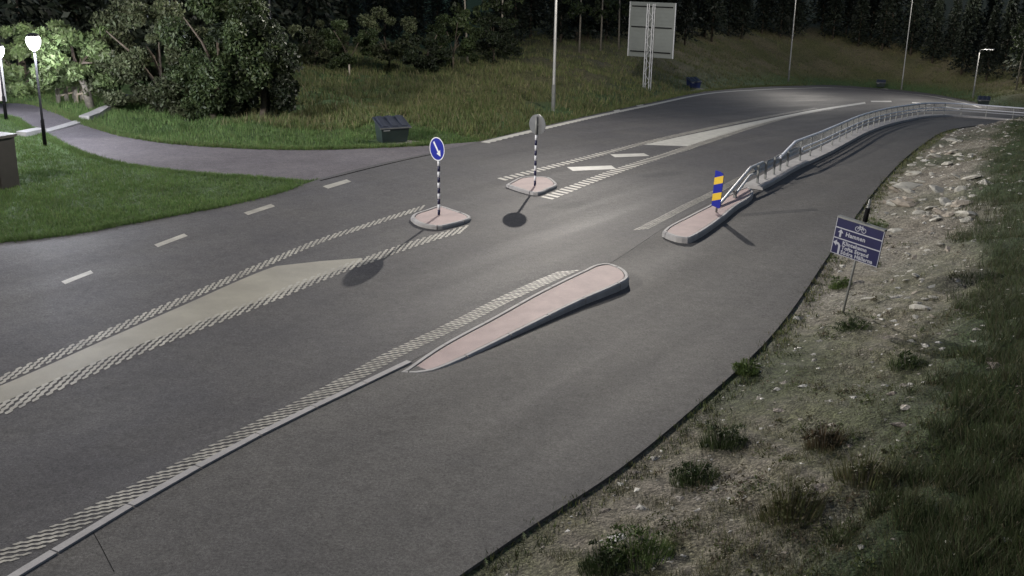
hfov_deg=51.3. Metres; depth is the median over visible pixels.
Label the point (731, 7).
pine tree
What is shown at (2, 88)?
path lamp
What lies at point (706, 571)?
bank grass
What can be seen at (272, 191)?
border grass
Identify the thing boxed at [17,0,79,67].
pine tree
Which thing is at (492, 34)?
bank shrub
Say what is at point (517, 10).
pine tree
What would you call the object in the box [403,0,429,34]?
pine tree
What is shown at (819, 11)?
pine tree
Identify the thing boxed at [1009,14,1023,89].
slender tree
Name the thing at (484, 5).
slender tree
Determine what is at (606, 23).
pine tree
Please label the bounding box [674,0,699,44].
pine tree
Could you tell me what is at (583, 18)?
pine tree
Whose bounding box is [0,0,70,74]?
pine tree
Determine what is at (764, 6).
pine tree
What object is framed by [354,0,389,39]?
pine tree
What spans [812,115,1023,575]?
tall grass
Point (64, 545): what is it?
flush kerb
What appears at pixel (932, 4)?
pine tree
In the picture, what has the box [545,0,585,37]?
pine tree
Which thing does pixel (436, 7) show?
pine tree
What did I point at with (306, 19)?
pine tree
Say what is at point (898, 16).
pine tree
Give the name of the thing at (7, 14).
pine tree
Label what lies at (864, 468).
weed clump
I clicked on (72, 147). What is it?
border grass
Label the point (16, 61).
pine tree
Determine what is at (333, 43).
bank shrub
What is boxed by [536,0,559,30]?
pine tree
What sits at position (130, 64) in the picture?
broadleaf tree
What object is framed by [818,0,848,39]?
pine tree
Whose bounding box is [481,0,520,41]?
pine tree
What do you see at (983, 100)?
grit bin
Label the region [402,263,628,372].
traffic island
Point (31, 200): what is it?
lawn grass
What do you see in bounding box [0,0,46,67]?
pine tree
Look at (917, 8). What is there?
pine tree
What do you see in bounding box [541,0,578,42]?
pine tree
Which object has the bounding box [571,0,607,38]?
pine tree
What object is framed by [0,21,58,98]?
broadleaf tree
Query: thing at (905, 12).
pine tree
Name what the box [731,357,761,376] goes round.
weed clump
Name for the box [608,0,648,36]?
pine tree
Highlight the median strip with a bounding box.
[744,114,1008,189]
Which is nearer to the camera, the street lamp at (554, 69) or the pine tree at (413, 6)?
the street lamp at (554, 69)
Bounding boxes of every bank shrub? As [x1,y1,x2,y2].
[287,19,350,69]
[318,19,378,74]
[356,5,420,72]
[400,31,452,72]
[426,8,484,67]
[468,9,523,63]
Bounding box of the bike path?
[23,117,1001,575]
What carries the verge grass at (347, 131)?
on the ground at (914, 292)
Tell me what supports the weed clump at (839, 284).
on the ground at (914, 292)
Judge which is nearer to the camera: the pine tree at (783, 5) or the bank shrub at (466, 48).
the bank shrub at (466, 48)
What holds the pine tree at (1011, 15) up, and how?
on the ground at (914, 292)
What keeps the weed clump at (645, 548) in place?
on the ground at (914, 292)
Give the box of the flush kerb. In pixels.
[7,360,411,575]
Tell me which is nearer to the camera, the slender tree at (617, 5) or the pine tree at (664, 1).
the slender tree at (617, 5)
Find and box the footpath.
[0,103,474,180]
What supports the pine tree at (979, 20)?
on the ground at (914, 292)
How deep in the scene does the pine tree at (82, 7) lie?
54.66 m
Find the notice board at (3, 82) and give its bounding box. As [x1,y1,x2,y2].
[0,58,6,101]
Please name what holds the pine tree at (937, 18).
on the ground at (914, 292)
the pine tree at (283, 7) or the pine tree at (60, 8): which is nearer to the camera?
the pine tree at (60, 8)
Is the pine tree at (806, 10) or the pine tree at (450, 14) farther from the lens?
the pine tree at (806, 10)
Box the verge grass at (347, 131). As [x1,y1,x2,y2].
[0,87,496,148]
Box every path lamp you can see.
[0,44,7,119]
[26,33,46,145]
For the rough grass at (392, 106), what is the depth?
59.56 m
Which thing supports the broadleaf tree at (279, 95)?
on the ground at (914, 292)
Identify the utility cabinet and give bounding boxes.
[0,132,19,188]
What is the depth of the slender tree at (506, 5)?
76.76 m
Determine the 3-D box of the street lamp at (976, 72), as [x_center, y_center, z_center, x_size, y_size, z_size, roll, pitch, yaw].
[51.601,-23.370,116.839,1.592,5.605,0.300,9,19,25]
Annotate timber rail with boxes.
[55,87,73,101]
[72,87,83,102]
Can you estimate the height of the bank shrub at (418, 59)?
2.710 m
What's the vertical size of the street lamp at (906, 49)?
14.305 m
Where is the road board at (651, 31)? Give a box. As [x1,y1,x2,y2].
[627,1,676,90]
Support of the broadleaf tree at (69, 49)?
on the ground at (914, 292)
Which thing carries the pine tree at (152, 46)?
on the ground at (914, 292)
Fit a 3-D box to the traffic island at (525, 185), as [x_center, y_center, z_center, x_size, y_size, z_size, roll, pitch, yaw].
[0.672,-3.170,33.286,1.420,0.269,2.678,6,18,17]
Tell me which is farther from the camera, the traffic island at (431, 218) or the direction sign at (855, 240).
the traffic island at (431, 218)
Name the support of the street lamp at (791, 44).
on the ground at (914, 292)
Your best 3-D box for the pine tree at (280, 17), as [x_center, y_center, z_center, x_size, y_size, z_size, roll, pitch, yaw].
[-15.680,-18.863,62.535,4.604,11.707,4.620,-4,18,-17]
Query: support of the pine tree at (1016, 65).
on the ground at (914, 292)
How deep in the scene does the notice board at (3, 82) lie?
42.69 m
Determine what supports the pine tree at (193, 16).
on the ground at (914, 292)
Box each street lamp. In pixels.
[551,0,556,110]
[788,0,795,81]
[901,0,912,88]
[972,48,994,97]
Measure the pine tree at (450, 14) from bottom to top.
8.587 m
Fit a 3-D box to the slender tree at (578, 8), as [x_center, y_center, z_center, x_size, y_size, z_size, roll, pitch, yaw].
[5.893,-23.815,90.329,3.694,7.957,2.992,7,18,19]
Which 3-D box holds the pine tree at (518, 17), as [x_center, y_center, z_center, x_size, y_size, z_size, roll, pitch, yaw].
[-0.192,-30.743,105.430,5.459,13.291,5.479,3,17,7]
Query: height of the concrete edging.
0.645 m
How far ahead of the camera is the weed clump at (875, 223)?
29.46 m
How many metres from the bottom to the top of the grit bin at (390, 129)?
0.931 m
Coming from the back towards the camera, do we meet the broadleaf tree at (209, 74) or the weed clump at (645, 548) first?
the broadleaf tree at (209, 74)
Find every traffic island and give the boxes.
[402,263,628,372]
[411,206,470,229]
[506,176,556,195]
[662,187,753,243]
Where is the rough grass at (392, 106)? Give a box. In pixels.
[216,10,1023,137]
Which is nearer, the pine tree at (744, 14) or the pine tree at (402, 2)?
the pine tree at (744, 14)
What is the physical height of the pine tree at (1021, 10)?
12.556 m
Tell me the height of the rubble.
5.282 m
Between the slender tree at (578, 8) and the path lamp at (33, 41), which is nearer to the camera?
the path lamp at (33, 41)
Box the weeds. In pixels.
[606,182,1023,575]
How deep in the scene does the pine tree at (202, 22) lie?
62.13 m
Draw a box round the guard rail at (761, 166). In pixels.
[721,102,1023,204]
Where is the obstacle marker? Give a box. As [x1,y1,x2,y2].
[712,170,723,211]
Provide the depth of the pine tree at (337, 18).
80.27 m
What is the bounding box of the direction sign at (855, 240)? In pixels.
[830,199,887,311]
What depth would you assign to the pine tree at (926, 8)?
150.11 m
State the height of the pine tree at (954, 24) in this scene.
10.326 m
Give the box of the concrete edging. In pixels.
[16,94,128,136]
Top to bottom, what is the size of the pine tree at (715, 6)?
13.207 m
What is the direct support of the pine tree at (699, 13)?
on the ground at (914, 292)
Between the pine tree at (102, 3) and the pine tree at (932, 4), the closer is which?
the pine tree at (102, 3)
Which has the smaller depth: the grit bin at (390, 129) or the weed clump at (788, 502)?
the weed clump at (788, 502)
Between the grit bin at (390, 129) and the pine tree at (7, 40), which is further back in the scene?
the pine tree at (7, 40)
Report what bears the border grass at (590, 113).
on the ground at (914, 292)
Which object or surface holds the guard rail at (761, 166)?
on the median strip
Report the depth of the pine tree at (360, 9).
93.74 m
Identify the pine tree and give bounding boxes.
[0,0,17,43]
[0,0,31,64]
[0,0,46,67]
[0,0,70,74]
[0,1,19,64]
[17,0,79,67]
[44,0,100,35]
[48,0,103,30]
[81,0,150,50]
[90,0,161,56]
[140,0,186,62]
[147,0,209,48]
[177,0,227,31]
[223,0,285,25]
[263,0,292,39]
[264,0,300,43]
[280,0,344,50]
[292,0,352,49]
[324,0,369,44]
[329,0,367,37]
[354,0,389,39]
[364,0,403,42]
[382,0,404,39]
[396,0,432,42]
[397,0,409,32]
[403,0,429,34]
[424,0,450,35]
[446,0,469,44]
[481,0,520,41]
[489,0,534,38]
[503,0,533,41]
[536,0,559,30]
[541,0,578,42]
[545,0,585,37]
[554,0,600,41]
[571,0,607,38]
[583,0,627,41]
[594,0,628,34]
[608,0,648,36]
[649,0,678,41]
[667,0,687,35]
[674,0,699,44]
[688,0,727,36]
[695,0,731,41]
[720,0,747,35]
[729,0,756,38]
[749,0,775,33]
[768,0,792,36]
[778,0,808,38]
[783,0,812,31]
[805,0,839,30]
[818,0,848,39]
[871,0,908,43]
[896,0,926,55]
[897,0,910,29]
[897,0,930,43]
[919,0,947,62]
[923,0,946,38]
[941,0,962,56]
[947,0,977,74]
[950,0,985,65]
[954,2,980,47]
[970,5,1003,80]
[974,0,1004,53]
[995,0,1020,70]
[1002,8,1023,84]
[1003,0,1023,60]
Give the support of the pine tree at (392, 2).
on the ground at (914, 292)
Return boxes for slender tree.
[449,0,491,63]
[489,0,523,59]
[562,0,590,52]
[589,0,614,50]
[603,0,629,49]
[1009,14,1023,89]
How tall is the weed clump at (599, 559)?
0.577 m
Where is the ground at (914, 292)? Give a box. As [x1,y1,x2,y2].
[0,0,1023,575]
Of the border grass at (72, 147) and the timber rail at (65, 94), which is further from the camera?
the timber rail at (65, 94)
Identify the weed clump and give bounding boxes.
[576,532,629,575]
[599,519,677,574]
[666,453,721,488]
[697,411,749,451]
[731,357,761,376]
[753,465,828,527]
[801,418,848,451]
[827,273,851,289]
[830,435,903,490]
[832,316,872,332]
[866,217,888,227]
[885,347,930,372]
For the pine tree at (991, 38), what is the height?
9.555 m
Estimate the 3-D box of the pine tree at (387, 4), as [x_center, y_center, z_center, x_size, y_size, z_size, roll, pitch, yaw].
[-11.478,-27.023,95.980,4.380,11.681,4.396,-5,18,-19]
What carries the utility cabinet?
on the ground at (914, 292)
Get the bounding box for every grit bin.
[372,115,411,142]
[686,77,701,87]
[876,79,885,86]
[977,95,990,104]
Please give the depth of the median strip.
44.37 m
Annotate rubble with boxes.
[505,117,1023,575]
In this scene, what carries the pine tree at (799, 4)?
on the ground at (914, 292)
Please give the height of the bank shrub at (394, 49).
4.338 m
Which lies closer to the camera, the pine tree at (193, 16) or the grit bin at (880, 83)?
the pine tree at (193, 16)
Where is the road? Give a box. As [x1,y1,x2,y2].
[0,85,1023,575]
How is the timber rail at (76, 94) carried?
on the ground at (914, 292)
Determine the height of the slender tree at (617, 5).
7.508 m
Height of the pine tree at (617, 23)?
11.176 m
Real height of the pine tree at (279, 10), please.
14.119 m
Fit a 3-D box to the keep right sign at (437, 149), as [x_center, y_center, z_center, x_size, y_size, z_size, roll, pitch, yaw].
[-1.937,-2.939,28.102,0.092,2.083,0.620,-14,23,-41]
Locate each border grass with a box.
[0,113,310,181]
[0,181,302,242]
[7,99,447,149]
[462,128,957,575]
[464,84,801,140]
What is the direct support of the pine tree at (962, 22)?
on the ground at (914, 292)
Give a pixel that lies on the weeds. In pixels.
(765, 483)
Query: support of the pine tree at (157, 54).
on the ground at (914, 292)
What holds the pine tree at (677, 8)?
on the ground at (914, 292)
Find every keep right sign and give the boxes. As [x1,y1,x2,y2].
[430,137,444,214]
[529,114,545,185]
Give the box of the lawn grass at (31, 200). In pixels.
[0,115,478,241]
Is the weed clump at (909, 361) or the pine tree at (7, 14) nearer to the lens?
the weed clump at (909, 361)
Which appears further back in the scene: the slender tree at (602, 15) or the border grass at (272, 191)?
the slender tree at (602, 15)
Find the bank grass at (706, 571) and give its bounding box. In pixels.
[527,121,1023,575]
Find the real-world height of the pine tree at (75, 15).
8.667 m
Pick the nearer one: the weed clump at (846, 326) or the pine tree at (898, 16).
the weed clump at (846, 326)
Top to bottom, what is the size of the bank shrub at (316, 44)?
3.290 m
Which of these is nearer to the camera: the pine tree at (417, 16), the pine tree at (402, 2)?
the pine tree at (417, 16)
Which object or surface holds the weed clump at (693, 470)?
on the ground at (914, 292)
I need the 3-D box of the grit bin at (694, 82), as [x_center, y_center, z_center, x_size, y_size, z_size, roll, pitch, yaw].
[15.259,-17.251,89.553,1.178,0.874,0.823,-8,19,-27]
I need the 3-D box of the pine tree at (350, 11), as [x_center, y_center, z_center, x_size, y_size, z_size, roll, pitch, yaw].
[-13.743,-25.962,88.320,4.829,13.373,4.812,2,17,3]
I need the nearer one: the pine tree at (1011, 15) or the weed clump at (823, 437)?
the weed clump at (823, 437)
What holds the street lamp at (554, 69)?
on the ground at (914, 292)
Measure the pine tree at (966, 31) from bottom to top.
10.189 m
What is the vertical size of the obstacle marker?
1.218 m
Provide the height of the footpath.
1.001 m
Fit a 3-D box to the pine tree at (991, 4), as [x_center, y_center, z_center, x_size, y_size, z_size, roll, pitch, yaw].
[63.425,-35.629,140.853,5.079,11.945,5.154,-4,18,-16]
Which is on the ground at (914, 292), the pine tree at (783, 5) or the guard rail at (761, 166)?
the pine tree at (783, 5)
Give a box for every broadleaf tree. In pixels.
[0,21,58,98]
[29,19,120,108]
[77,0,225,117]
[154,0,289,122]
[208,10,306,117]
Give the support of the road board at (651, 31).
on the ground at (914, 292)
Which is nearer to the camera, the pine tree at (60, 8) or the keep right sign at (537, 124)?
the keep right sign at (537, 124)
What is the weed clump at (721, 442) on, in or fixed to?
on the ground at (914, 292)

